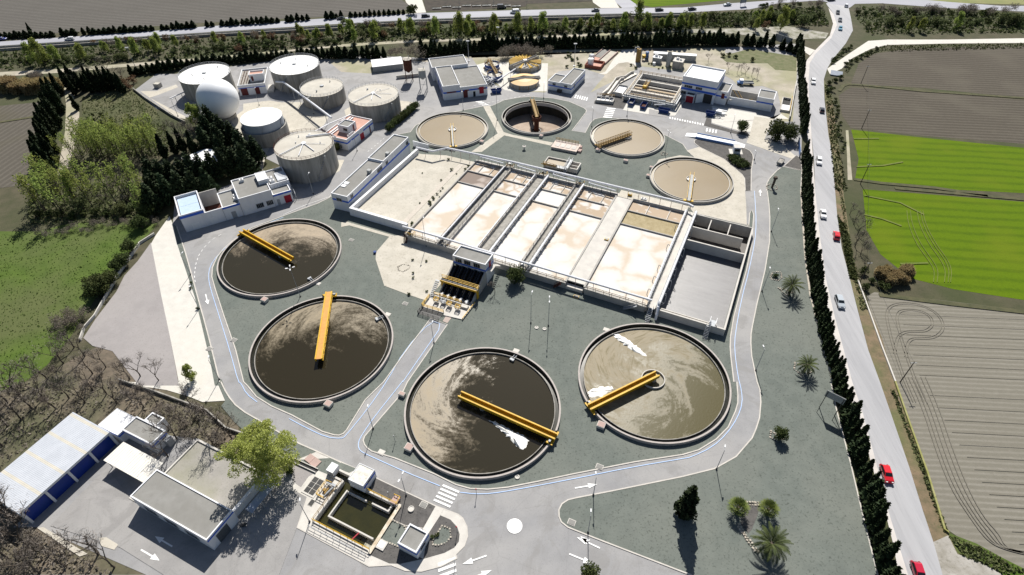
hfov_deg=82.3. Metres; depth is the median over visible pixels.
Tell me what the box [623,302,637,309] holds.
stairs
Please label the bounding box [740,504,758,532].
dark gravel patch
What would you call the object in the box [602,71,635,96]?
inlet channel
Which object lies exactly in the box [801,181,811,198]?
cypress tree
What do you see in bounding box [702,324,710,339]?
stairs
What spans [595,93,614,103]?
distribution box
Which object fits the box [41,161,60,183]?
poplar tree
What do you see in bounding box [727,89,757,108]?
walled yard
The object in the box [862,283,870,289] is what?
bush
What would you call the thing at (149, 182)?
conifer tree
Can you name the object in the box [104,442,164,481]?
carport
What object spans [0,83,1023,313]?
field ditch
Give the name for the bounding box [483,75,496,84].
pressure vessel
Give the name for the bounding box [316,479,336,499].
bar screen
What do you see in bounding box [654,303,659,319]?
drop pipe
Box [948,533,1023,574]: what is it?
roadside grass
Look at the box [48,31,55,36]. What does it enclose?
cypress tree
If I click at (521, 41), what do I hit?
cypress tree
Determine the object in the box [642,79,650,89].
travelling bridge
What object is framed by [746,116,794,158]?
pale track
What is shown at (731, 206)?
concrete apron
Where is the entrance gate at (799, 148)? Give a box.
[797,137,801,156]
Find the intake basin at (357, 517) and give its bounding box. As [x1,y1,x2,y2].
[308,469,400,555]
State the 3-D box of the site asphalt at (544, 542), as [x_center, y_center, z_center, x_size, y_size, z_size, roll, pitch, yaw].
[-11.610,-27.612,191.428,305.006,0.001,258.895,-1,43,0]
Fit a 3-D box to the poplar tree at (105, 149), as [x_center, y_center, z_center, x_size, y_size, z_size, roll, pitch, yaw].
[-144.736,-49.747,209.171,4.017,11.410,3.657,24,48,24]
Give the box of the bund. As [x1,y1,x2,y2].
[584,60,604,69]
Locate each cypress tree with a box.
[12,30,18,37]
[21,30,28,37]
[26,139,33,157]
[27,130,40,148]
[28,30,34,36]
[28,136,38,146]
[31,121,41,136]
[32,102,41,116]
[32,111,53,136]
[32,143,55,170]
[32,151,51,177]
[37,133,59,162]
[38,113,57,138]
[38,122,55,141]
[39,77,45,94]
[39,91,59,116]
[40,106,58,131]
[41,86,60,113]
[41,128,59,152]
[42,98,62,127]
[43,76,59,95]
[44,80,61,99]
[46,84,65,113]
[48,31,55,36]
[48,72,62,95]
[56,66,68,88]
[58,27,64,35]
[62,63,71,77]
[63,29,70,35]
[63,74,69,89]
[67,74,77,90]
[67,79,77,95]
[68,94,79,109]
[69,28,78,35]
[72,71,86,91]
[80,27,86,34]
[80,65,87,78]
[81,73,95,92]
[85,68,94,89]
[86,26,90,34]
[90,28,97,34]
[90,72,101,91]
[92,70,105,91]
[97,71,110,91]
[100,27,107,33]
[101,66,111,88]
[106,27,113,33]
[107,69,115,89]
[112,74,119,91]
[113,72,126,92]
[116,26,122,32]
[121,24,127,31]
[127,64,134,75]
[132,25,138,31]
[133,66,140,75]
[138,25,144,31]
[139,64,146,73]
[144,62,151,72]
[150,63,157,72]
[154,133,168,157]
[155,59,162,71]
[161,60,167,70]
[164,57,173,70]
[165,131,179,153]
[172,57,180,68]
[173,128,187,152]
[174,20,179,28]
[179,59,185,68]
[185,58,190,67]
[185,130,198,153]
[189,20,196,27]
[193,56,200,65]
[200,53,206,64]
[204,55,211,63]
[209,53,218,63]
[217,55,224,63]
[221,54,228,64]
[227,54,233,63]
[228,17,234,25]
[232,54,238,63]
[237,51,245,62]
[243,49,249,61]
[244,18,250,24]
[249,51,254,61]
[253,49,259,61]
[257,16,264,23]
[258,52,266,61]
[265,52,270,60]
[269,51,274,59]
[274,49,278,59]
[278,51,284,58]
[284,15,289,21]
[284,48,289,56]
[289,14,294,21]
[294,13,299,20]
[299,46,304,54]
[304,48,310,55]
[309,46,315,57]
[314,46,320,58]
[320,46,325,58]
[323,11,328,18]
[325,49,330,58]
[328,11,334,18]
[329,45,336,58]
[335,47,342,58]
[342,46,347,57]
[347,49,355,58]
[352,42,358,57]
[359,45,365,58]
[364,45,370,58]
[370,47,375,57]
[374,45,381,58]
[381,46,386,58]
[418,38,424,56]
[422,43,430,56]
[429,38,434,55]
[433,40,438,54]
[437,42,444,54]
[442,44,448,54]
[447,40,453,53]
[452,41,459,53]
[457,42,461,53]
[461,41,467,52]
[466,38,471,52]
[471,40,478,51]
[477,40,482,51]
[480,35,486,50]
[485,31,495,50]
[491,33,496,49]
[495,38,500,49]
[499,38,504,49]
[504,34,511,49]
[510,35,514,48]
[514,38,519,49]
[519,33,524,47]
[528,32,534,47]
[534,38,537,48]
[538,35,544,48]
[543,37,549,49]
[547,32,551,47]
[551,34,558,48]
[557,37,561,48]
[560,32,567,48]
[565,36,572,48]
[571,34,578,48]
[577,35,581,47]
[580,36,585,47]
[585,32,593,47]
[591,31,596,48]
[595,34,601,47]
[601,36,604,46]
[604,35,610,47]
[609,35,614,47]
[613,36,619,47]
[619,33,625,47]
[624,30,629,47]
[628,31,634,46]
[633,31,639,46]
[638,31,643,46]
[642,35,647,47]
[647,35,651,46]
[652,31,658,46]
[656,27,664,46]
[661,28,667,45]
[666,34,673,46]
[672,31,677,46]
[673,484,700,520]
[676,29,681,45]
[680,30,687,46]
[686,30,691,43]
[689,34,695,44]
[695,29,701,44]
[700,32,705,45]
[704,30,711,45]
[710,32,715,45]
[713,28,721,45]
[716,32,725,45]
[722,35,729,45]
[726,33,735,45]
[733,31,740,45]
[742,33,749,46]
[748,33,756,46]
[754,36,763,46]
[762,30,769,46]
[768,34,776,46]
[778,38,786,49]
[785,41,793,51]
[790,43,799,53]
[796,42,804,58]
[797,53,804,67]
[798,83,807,96]
[798,97,808,112]
[800,102,809,121]
[800,110,809,129]
[800,182,809,196]
[801,114,810,134]
[801,139,810,155]
[801,149,810,164]
[801,156,813,174]
[801,164,811,177]
[801,176,810,189]
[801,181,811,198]
[802,154,811,168]
[802,183,813,202]
[802,187,814,207]
[802,203,813,219]
[802,205,814,224]
[803,193,813,212]
[803,223,813,237]
[804,211,813,225]
[804,212,815,227]
[804,218,813,233]
[804,230,816,247]
[805,222,816,239]
[805,237,814,251]
[805,237,819,260]
[806,249,821,271]
[806,250,817,265]
[808,246,818,259]
[809,259,821,281]
[809,278,824,297]
[810,260,823,280]
[810,265,823,287]
[810,271,824,290]
[813,285,824,301]
[813,292,827,309]
[813,295,828,314]
[814,287,826,304]
[814,305,827,319]
[817,311,832,329]
[818,308,829,321]
[818,320,829,334]
[820,320,834,340]
[822,325,834,343]
[822,335,834,351]
[824,339,836,355]
[825,342,840,361]
[828,350,840,367]
[829,358,846,378]
[830,355,843,370]
[832,368,847,388]
[834,376,848,391]
[834,383,848,395]
[838,386,853,404]
[839,392,855,410]
[839,399,862,425]
[839,401,856,418]
[844,414,860,433]
[844,418,864,437]
[846,434,869,455]
[847,424,870,442]
[851,441,870,462]
[855,454,868,469]
[857,469,873,485]
[858,459,874,475]
[859,477,884,501]
[860,471,882,490]
[862,486,886,507]
[862,497,887,517]
[864,502,891,525]
[865,516,887,535]
[869,526,891,546]
[872,540,888,553]
[874,539,901,563]
[875,559,896,573]
[880,566,902,574]
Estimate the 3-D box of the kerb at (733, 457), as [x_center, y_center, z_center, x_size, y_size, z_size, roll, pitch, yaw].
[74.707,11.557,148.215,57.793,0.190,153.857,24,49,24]
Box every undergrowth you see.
[0,5,1023,69]
[0,380,234,574]
[26,123,168,224]
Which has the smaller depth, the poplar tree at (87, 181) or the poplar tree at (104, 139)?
the poplar tree at (87, 181)
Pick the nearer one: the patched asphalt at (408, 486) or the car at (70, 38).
the patched asphalt at (408, 486)
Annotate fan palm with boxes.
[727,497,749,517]
[757,498,779,518]
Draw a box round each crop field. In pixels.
[631,0,720,6]
[851,130,1023,192]
[863,189,1023,299]
[933,0,1023,4]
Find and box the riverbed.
[683,26,827,38]
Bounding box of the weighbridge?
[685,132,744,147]
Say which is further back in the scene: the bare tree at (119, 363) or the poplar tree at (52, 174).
the poplar tree at (52, 174)
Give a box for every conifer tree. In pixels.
[139,182,164,213]
[141,155,155,183]
[141,173,164,205]
[146,170,157,185]
[151,159,170,184]
[155,172,176,205]
[162,158,174,180]
[170,169,190,200]
[174,157,186,181]
[181,152,200,183]
[184,168,205,192]
[192,153,212,177]
[194,125,212,150]
[197,112,210,138]
[198,167,220,191]
[200,104,223,127]
[203,150,223,178]
[209,123,229,150]
[212,135,227,156]
[213,114,225,134]
[213,147,234,176]
[224,120,234,147]
[226,146,239,173]
[231,127,247,152]
[235,141,260,174]
[244,140,260,164]
[248,135,266,162]
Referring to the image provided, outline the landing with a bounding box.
[709,316,717,326]
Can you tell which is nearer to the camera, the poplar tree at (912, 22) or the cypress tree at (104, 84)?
the cypress tree at (104, 84)
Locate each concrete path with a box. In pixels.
[141,85,184,118]
[341,222,393,236]
[443,316,451,322]
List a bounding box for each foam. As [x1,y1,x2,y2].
[489,420,528,448]
[588,386,613,396]
[612,333,646,355]
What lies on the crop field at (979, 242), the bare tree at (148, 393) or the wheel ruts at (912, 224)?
the wheel ruts at (912, 224)
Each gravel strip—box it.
[173,224,218,385]
[217,379,291,450]
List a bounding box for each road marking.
[141,95,761,574]
[208,191,755,493]
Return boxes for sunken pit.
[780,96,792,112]
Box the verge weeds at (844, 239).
[824,42,1023,283]
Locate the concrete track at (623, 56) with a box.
[600,49,636,73]
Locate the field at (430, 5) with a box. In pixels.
[424,0,591,10]
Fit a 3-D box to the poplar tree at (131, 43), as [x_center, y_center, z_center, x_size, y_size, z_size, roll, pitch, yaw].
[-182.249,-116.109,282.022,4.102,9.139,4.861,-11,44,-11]
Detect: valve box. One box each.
[260,297,268,303]
[323,400,333,408]
[390,494,400,504]
[398,391,405,397]
[404,442,413,452]
[596,420,605,429]
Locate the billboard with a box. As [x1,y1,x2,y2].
[817,390,845,419]
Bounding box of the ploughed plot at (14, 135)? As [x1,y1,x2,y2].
[0,102,37,187]
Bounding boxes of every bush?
[0,526,10,539]
[0,556,12,570]
[6,372,17,382]
[12,559,29,574]
[15,527,35,543]
[19,529,44,548]
[33,210,44,216]
[37,394,52,404]
[41,227,51,237]
[42,364,57,376]
[43,179,57,186]
[43,210,51,216]
[48,313,62,323]
[50,343,63,355]
[53,207,64,217]
[54,319,69,329]
[54,321,67,329]
[57,227,68,235]
[57,313,69,324]
[66,211,75,219]
[66,309,76,315]
[67,313,79,325]
[69,194,89,211]
[69,222,79,229]
[77,305,90,318]
[77,312,87,320]
[80,209,87,216]
[87,207,99,214]
[88,219,97,227]
[93,363,104,373]
[100,208,109,215]
[110,200,127,216]
[113,53,120,59]
[124,181,140,194]
[124,202,132,211]
[129,196,142,203]
[151,402,163,413]
[152,216,159,223]
[163,402,180,414]
[173,417,191,431]
[179,427,195,440]
[182,45,191,52]
[193,401,207,412]
[210,427,224,442]
[215,40,224,46]
[249,38,258,45]
[263,38,270,44]
[286,465,294,475]
[357,29,365,36]
[387,46,397,57]
[392,45,403,56]
[403,47,414,56]
[406,5,415,13]
[408,4,417,12]
[408,42,417,55]
[413,45,426,58]
[496,50,506,58]
[502,47,509,56]
[510,43,519,54]
[517,45,527,54]
[530,49,541,55]
[548,23,556,30]
[558,26,565,32]
[622,23,630,30]
[707,11,717,18]
[721,15,728,20]
[733,13,743,23]
[747,14,757,25]
[793,10,802,17]
[796,13,812,25]
[857,265,868,273]
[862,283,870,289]
[868,277,876,283]
[876,280,882,288]
[878,3,886,11]
[881,282,891,289]
[884,16,895,24]
[887,5,897,11]
[897,16,907,24]
[923,3,933,12]
[931,16,941,23]
[933,3,941,11]
[934,16,947,25]
[967,3,977,11]
[995,11,1015,24]
[1008,13,1023,24]
[1010,2,1018,10]
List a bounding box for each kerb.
[176,226,219,381]
[211,96,753,489]
[221,381,340,462]
[293,452,467,571]
[558,166,877,574]
[694,139,753,190]
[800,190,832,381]
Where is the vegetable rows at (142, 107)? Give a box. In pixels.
[138,104,145,111]
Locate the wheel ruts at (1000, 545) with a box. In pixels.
[885,302,1023,553]
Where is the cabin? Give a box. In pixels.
[153,82,161,87]
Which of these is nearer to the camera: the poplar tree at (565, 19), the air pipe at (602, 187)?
the air pipe at (602, 187)
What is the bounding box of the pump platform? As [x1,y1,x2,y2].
[417,292,475,319]
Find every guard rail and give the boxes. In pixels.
[0,25,337,47]
[342,13,680,25]
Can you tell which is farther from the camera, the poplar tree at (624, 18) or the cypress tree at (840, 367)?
the poplar tree at (624, 18)
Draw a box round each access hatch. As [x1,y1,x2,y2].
[377,449,385,455]
[419,501,427,508]
[567,518,575,525]
[595,463,603,470]
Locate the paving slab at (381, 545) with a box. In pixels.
[375,538,387,550]
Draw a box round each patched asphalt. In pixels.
[51,467,306,574]
[381,479,413,492]
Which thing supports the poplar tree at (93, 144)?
on the ground at (14, 208)
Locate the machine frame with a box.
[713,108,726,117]
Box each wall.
[0,27,337,50]
[78,232,154,340]
[118,379,284,453]
[133,88,185,122]
[343,14,679,27]
[396,73,418,78]
[413,141,428,148]
[788,81,796,119]
[858,280,895,380]
[894,381,948,532]
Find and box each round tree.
[80,279,104,297]
[81,274,96,290]
[86,273,112,292]
[102,268,119,283]
[106,259,122,270]
[112,252,130,265]
[118,239,138,252]
[129,214,148,228]
[135,202,155,218]
[334,142,341,150]
[385,123,391,131]
[506,263,525,282]
[580,560,600,574]
[737,119,749,131]
[764,118,791,141]
[773,425,788,441]
[783,122,800,140]
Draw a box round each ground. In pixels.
[0,0,1023,574]
[82,89,158,126]
[330,47,725,91]
[684,53,797,121]
[722,62,794,121]
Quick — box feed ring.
[641,369,664,388]
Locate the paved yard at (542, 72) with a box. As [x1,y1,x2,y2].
[478,62,547,90]
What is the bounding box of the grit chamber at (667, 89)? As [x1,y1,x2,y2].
[623,70,682,108]
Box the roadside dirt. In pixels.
[934,536,1001,574]
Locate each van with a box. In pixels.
[497,4,505,8]
[510,8,518,13]
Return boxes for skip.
[491,88,501,93]
[627,98,635,105]
[640,101,647,109]
[658,106,670,113]
[706,110,715,116]
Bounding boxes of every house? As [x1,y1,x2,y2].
[98,408,175,452]
[237,67,274,95]
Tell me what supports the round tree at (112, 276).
on the ground at (14, 208)
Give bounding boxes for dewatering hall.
[428,55,487,99]
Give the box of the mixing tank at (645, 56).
[642,51,648,59]
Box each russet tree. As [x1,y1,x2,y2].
[123,81,131,89]
[126,74,136,82]
[234,43,242,50]
[295,34,306,41]
[477,25,485,31]
[763,20,770,28]
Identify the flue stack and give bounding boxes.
[665,52,671,66]
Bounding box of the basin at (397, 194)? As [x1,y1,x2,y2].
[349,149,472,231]
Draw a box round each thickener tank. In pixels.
[508,73,540,90]
[509,54,541,72]
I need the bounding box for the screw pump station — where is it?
[439,245,500,303]
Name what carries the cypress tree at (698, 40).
on the ground at (14, 208)
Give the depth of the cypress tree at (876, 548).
106.90 m
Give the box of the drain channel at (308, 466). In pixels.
[279,455,317,472]
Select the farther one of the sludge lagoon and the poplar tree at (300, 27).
the poplar tree at (300, 27)
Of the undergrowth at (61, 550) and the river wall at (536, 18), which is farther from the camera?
the river wall at (536, 18)
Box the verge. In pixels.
[824,81,959,554]
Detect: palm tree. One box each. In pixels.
[750,521,793,564]
[781,274,805,296]
[795,355,819,374]
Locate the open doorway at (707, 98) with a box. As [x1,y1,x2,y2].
[702,94,712,103]
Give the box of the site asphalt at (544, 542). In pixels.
[14,44,833,574]
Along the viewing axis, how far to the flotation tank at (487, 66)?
267.29 m
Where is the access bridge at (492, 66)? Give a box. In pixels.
[483,58,497,73]
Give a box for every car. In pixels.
[64,36,74,39]
[810,77,815,83]
[816,156,821,164]
[819,107,824,112]
[819,209,826,218]
[833,231,839,240]
[834,294,845,308]
[879,464,893,483]
[909,560,925,574]
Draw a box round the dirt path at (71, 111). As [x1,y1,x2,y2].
[59,87,78,169]
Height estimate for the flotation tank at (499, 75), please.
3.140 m
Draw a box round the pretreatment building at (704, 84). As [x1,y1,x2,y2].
[680,64,732,104]
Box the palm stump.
[771,176,777,187]
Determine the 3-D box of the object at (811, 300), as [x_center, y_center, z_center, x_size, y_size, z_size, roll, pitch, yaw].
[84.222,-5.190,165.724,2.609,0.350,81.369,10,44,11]
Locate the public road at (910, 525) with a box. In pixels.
[809,3,942,574]
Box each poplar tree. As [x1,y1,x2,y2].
[11,172,45,211]
[11,174,39,210]
[16,173,45,209]
[20,41,35,64]
[21,152,45,188]
[24,153,56,185]
[27,37,49,65]
[28,170,53,204]
[29,169,57,209]
[30,158,52,195]
[30,176,64,213]
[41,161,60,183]
[45,43,60,59]
[45,166,65,202]
[47,136,63,158]
[49,167,75,191]
[50,155,64,169]
[55,165,74,199]
[57,132,70,154]
[58,166,75,198]
[59,167,91,204]
[60,137,79,162]
[60,174,76,207]
[61,119,82,157]
[65,116,83,146]
[65,152,87,196]
[70,134,85,160]
[71,121,87,153]
[72,125,92,161]
[73,42,86,61]
[76,125,90,153]
[77,117,93,142]
[77,169,92,195]
[80,133,97,161]
[81,158,116,202]
[81,174,99,198]
[83,125,103,161]
[84,116,98,148]
[86,132,99,157]
[88,128,104,157]
[92,166,106,196]
[94,134,111,162]
[95,120,108,150]
[99,124,113,155]
[99,126,116,159]
[101,112,114,134]
[102,41,109,51]
[102,160,127,197]
[102,165,123,194]
[104,131,117,158]
[106,122,121,151]
[107,118,121,148]
[107,134,122,154]
[109,127,124,154]
[113,124,128,151]
[113,128,129,160]
[113,151,131,183]
[114,36,124,50]
[114,153,133,179]
[120,128,131,157]
[121,113,132,140]
[123,121,137,154]
[123,123,137,156]
[125,124,141,152]
[126,127,142,157]
[127,36,138,54]
[127,133,139,160]
[127,160,137,180]
[127,179,141,207]
[128,120,143,154]
[128,170,142,195]
[131,118,143,141]
[134,116,149,145]
[138,122,152,156]
[138,128,151,152]
[141,38,150,50]
[141,113,156,144]
[143,128,158,156]
[144,122,156,146]
[148,35,161,52]
[152,32,161,43]
[170,34,177,45]
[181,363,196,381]
[184,102,197,124]
[190,104,201,125]
[210,31,218,42]
[237,31,244,42]
[261,29,266,39]
[298,25,305,36]
[305,29,310,39]
[311,31,316,38]
[314,28,319,37]
[325,23,332,36]
[338,22,343,34]
[344,18,352,31]
[350,27,357,40]
[367,21,377,38]
[371,18,379,30]
[396,18,403,29]
[404,16,415,36]
[425,21,430,32]
[430,16,439,35]
[452,10,464,37]
[462,18,471,36]
[465,14,471,22]
[471,21,475,29]
[488,12,499,34]
[512,11,522,34]
[527,16,534,31]
[537,11,547,33]
[562,16,568,31]
[577,17,582,26]
[587,17,593,27]
[593,12,601,26]
[610,18,615,30]
[619,11,629,29]
[634,0,644,21]
[641,11,651,31]
[664,16,670,26]
[665,11,672,28]
[676,13,684,25]
[687,13,693,26]
[698,12,706,28]
[753,17,760,29]
[759,9,765,21]
[766,6,773,18]
[777,5,789,29]
[789,9,795,18]
[906,16,915,30]
[918,17,927,30]
[953,11,965,29]
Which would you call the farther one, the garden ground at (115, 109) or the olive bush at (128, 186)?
the garden ground at (115, 109)
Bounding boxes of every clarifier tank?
[217,218,341,297]
[248,295,393,404]
[404,347,560,480]
[416,112,487,148]
[502,100,571,135]
[578,323,731,445]
[590,119,664,157]
[649,157,733,203]
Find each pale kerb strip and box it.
[38,527,86,555]
[100,537,117,549]
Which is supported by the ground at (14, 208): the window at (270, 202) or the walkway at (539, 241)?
the walkway at (539, 241)
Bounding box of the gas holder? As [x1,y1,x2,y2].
[240,107,289,148]
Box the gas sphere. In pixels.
[196,78,239,122]
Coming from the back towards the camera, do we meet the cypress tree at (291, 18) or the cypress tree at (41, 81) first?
the cypress tree at (291, 18)
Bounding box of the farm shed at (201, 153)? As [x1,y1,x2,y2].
[183,149,216,161]
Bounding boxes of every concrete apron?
[623,98,684,115]
[657,147,747,224]
[712,106,787,131]
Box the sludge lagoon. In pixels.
[655,214,752,335]
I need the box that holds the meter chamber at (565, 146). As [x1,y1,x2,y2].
[551,137,581,153]
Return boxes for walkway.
[437,162,514,245]
[478,169,548,250]
[518,179,582,269]
[646,209,695,313]
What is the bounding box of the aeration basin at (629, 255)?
[405,159,688,311]
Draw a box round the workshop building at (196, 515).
[129,469,238,549]
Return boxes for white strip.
[132,382,224,401]
[151,216,213,381]
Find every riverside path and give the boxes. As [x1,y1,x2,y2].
[0,45,340,76]
[341,30,682,46]
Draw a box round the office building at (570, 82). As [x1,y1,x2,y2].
[548,68,584,93]
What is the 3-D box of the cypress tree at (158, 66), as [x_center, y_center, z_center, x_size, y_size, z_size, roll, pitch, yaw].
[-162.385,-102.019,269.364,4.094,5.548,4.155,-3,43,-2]
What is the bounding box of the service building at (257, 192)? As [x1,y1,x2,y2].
[174,167,296,231]
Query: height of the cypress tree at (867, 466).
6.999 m
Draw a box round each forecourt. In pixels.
[405,0,425,12]
[593,0,618,7]
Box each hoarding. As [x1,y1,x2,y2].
[776,33,783,41]
[784,36,792,43]
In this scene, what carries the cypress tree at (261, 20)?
on the ground at (14, 208)
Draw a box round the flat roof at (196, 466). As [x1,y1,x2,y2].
[164,439,267,515]
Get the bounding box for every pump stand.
[440,297,445,304]
[454,303,460,309]
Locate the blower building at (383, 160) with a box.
[331,134,410,211]
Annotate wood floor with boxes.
[0,347,237,574]
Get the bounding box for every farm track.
[805,47,814,54]
[827,38,1023,73]
[846,130,851,179]
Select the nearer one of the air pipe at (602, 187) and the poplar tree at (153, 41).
the air pipe at (602, 187)
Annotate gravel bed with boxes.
[212,97,752,487]
[287,441,315,458]
[293,464,313,486]
[301,458,355,474]
[369,524,422,563]
[370,478,434,527]
[423,515,459,558]
[560,167,876,574]
[594,96,627,108]
[695,140,752,190]
[704,118,749,135]
[785,156,800,169]
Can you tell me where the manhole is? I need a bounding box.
[408,506,413,511]
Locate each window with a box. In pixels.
[143,506,158,516]
[163,517,178,528]
[185,530,199,540]
[256,202,264,208]
[266,200,273,205]
[455,257,461,262]
[473,263,479,268]
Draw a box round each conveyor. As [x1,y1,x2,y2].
[497,68,515,80]
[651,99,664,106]
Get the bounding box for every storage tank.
[177,61,235,101]
[269,53,322,92]
[273,128,338,183]
[299,76,345,109]
[347,81,400,122]
[588,57,593,64]
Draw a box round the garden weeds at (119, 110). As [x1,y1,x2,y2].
[81,90,159,127]
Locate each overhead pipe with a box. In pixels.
[275,81,331,123]
[306,133,335,137]
[308,114,351,134]
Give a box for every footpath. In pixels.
[423,506,442,532]
[472,132,503,151]
[483,106,502,132]
[504,132,552,144]
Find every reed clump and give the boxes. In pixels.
[0,75,13,92]
[0,84,9,93]
[3,74,17,81]
[6,81,22,95]
[19,80,33,95]
[24,78,42,94]
[47,75,63,88]
[873,266,887,277]
[878,268,892,281]
[884,264,893,270]
[884,274,897,286]
[893,271,903,284]
[895,271,906,284]
[898,264,911,274]
[902,276,910,285]
[904,262,915,270]
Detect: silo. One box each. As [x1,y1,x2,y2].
[402,55,412,81]
[418,67,427,90]
[634,46,641,62]
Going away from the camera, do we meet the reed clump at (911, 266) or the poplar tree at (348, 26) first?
the reed clump at (911, 266)
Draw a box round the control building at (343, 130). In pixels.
[325,114,373,150]
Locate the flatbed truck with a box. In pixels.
[737,78,753,85]
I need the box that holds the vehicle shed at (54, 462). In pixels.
[0,412,118,523]
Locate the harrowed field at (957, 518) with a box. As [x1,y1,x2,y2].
[867,292,1023,567]
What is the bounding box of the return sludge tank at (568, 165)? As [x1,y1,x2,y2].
[541,156,580,175]
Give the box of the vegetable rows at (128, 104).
[122,100,131,111]
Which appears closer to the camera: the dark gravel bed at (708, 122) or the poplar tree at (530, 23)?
the dark gravel bed at (708, 122)
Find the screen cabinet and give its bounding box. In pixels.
[326,462,339,475]
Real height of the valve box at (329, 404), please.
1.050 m
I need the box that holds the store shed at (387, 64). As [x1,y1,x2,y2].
[371,56,402,71]
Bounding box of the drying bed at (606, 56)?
[594,48,617,63]
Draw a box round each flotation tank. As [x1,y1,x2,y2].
[484,58,499,70]
[487,69,502,81]
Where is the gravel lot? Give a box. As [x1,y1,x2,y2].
[84,243,178,385]
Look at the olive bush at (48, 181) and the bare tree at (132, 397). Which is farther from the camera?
the olive bush at (48, 181)
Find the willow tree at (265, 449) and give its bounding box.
[213,418,300,490]
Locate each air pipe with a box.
[402,226,651,301]
[416,147,693,211]
[439,166,504,239]
[476,173,535,246]
[480,156,503,166]
[489,175,548,251]
[528,183,584,265]
[552,173,574,180]
[588,181,615,194]
[646,210,686,300]
[658,211,697,304]
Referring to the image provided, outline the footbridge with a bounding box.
[429,274,478,299]
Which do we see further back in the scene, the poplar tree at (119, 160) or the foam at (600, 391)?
the poplar tree at (119, 160)
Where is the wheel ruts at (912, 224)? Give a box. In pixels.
[854,138,951,281]
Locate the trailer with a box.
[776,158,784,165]
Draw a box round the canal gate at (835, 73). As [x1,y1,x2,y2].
[830,70,842,76]
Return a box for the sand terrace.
[376,235,452,299]
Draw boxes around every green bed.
[381,521,405,544]
[434,527,450,544]
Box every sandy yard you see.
[232,101,327,170]
[335,160,343,172]
[344,101,411,115]
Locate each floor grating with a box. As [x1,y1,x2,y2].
[301,475,325,497]
[307,499,315,506]
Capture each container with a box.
[652,54,662,63]
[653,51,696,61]
[672,57,684,68]
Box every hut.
[348,463,376,492]
[397,523,429,558]
[754,89,776,111]
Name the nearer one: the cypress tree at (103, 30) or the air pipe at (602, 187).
the air pipe at (602, 187)
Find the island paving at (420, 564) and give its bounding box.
[294,453,466,570]
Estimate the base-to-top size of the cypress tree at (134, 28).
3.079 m
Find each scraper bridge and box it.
[237,229,293,261]
[315,291,336,360]
[448,123,456,146]
[458,391,558,445]
[529,97,540,131]
[585,371,659,414]
[594,130,631,147]
[683,172,695,201]
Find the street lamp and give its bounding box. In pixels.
[285,265,300,296]
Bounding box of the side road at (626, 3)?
[615,0,635,7]
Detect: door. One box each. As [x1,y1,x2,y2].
[23,494,52,520]
[47,473,74,498]
[70,454,95,478]
[91,436,115,459]
[192,222,201,229]
[210,216,218,224]
[216,523,230,541]
[231,211,237,217]
[240,88,248,95]
[244,205,254,214]
[254,87,260,93]
[284,194,291,202]
[463,91,467,97]
[685,96,693,102]
[695,94,703,102]
[759,104,768,110]
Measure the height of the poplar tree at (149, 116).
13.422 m
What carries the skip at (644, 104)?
on the concrete apron at (635, 107)
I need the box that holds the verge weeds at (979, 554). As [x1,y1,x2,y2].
[839,190,1023,573]
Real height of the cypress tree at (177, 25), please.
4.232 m
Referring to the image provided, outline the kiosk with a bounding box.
[729,144,742,153]
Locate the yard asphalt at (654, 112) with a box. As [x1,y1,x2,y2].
[649,109,666,116]
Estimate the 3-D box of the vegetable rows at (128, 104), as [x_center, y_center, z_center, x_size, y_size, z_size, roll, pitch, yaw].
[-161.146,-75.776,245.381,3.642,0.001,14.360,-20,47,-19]
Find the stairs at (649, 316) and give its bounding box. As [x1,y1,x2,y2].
[644,305,653,322]
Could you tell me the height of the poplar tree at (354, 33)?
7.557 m
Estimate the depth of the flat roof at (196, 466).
119.60 m
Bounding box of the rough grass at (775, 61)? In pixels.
[721,49,796,70]
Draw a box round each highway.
[0,0,827,45]
[827,0,1023,10]
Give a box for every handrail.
[494,258,516,266]
[530,269,563,280]
[587,286,644,304]
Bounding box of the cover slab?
[304,453,321,466]
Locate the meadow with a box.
[0,218,159,389]
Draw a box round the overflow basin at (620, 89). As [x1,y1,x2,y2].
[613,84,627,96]
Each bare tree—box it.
[0,361,25,394]
[0,373,12,402]
[0,378,32,408]
[0,394,8,426]
[0,398,21,419]
[0,420,12,446]
[0,481,17,522]
[0,494,29,544]
[0,531,41,574]
[1,363,45,396]
[5,350,47,379]
[5,520,49,564]
[16,386,55,408]
[30,337,63,363]
[31,531,79,567]
[37,370,69,398]
[38,322,74,347]
[39,527,98,569]
[49,332,85,356]
[51,377,87,402]
[65,347,93,373]
[69,365,93,389]
[74,366,106,393]
[77,533,115,570]
[79,345,105,367]
[87,375,117,403]
[93,56,111,69]
[93,193,106,204]
[103,356,129,379]
[111,374,132,400]
[113,350,143,376]
[119,380,144,406]
[129,380,156,403]
[136,411,177,439]
[139,357,160,380]
[143,434,168,460]
[153,403,186,426]
[158,119,172,132]
[167,120,187,139]
[173,121,192,136]
[176,379,203,406]
[183,117,198,138]
[185,399,208,426]
[190,413,217,443]
[192,402,225,425]
[207,409,241,438]
[854,217,872,233]
[854,227,870,246]
[860,240,870,254]
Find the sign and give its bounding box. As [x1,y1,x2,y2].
[411,233,435,242]
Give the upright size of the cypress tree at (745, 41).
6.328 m
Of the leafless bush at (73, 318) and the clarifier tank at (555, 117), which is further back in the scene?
the clarifier tank at (555, 117)
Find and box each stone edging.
[387,519,405,547]
[432,525,451,545]
[737,523,758,554]
[747,501,759,505]
[770,271,781,280]
[793,362,811,375]
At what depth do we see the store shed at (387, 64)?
268.07 m
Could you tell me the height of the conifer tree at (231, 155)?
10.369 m
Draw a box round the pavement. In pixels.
[804,9,907,574]
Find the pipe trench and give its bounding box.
[287,102,318,127]
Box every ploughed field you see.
[0,0,407,33]
[839,87,1023,143]
[851,46,1023,96]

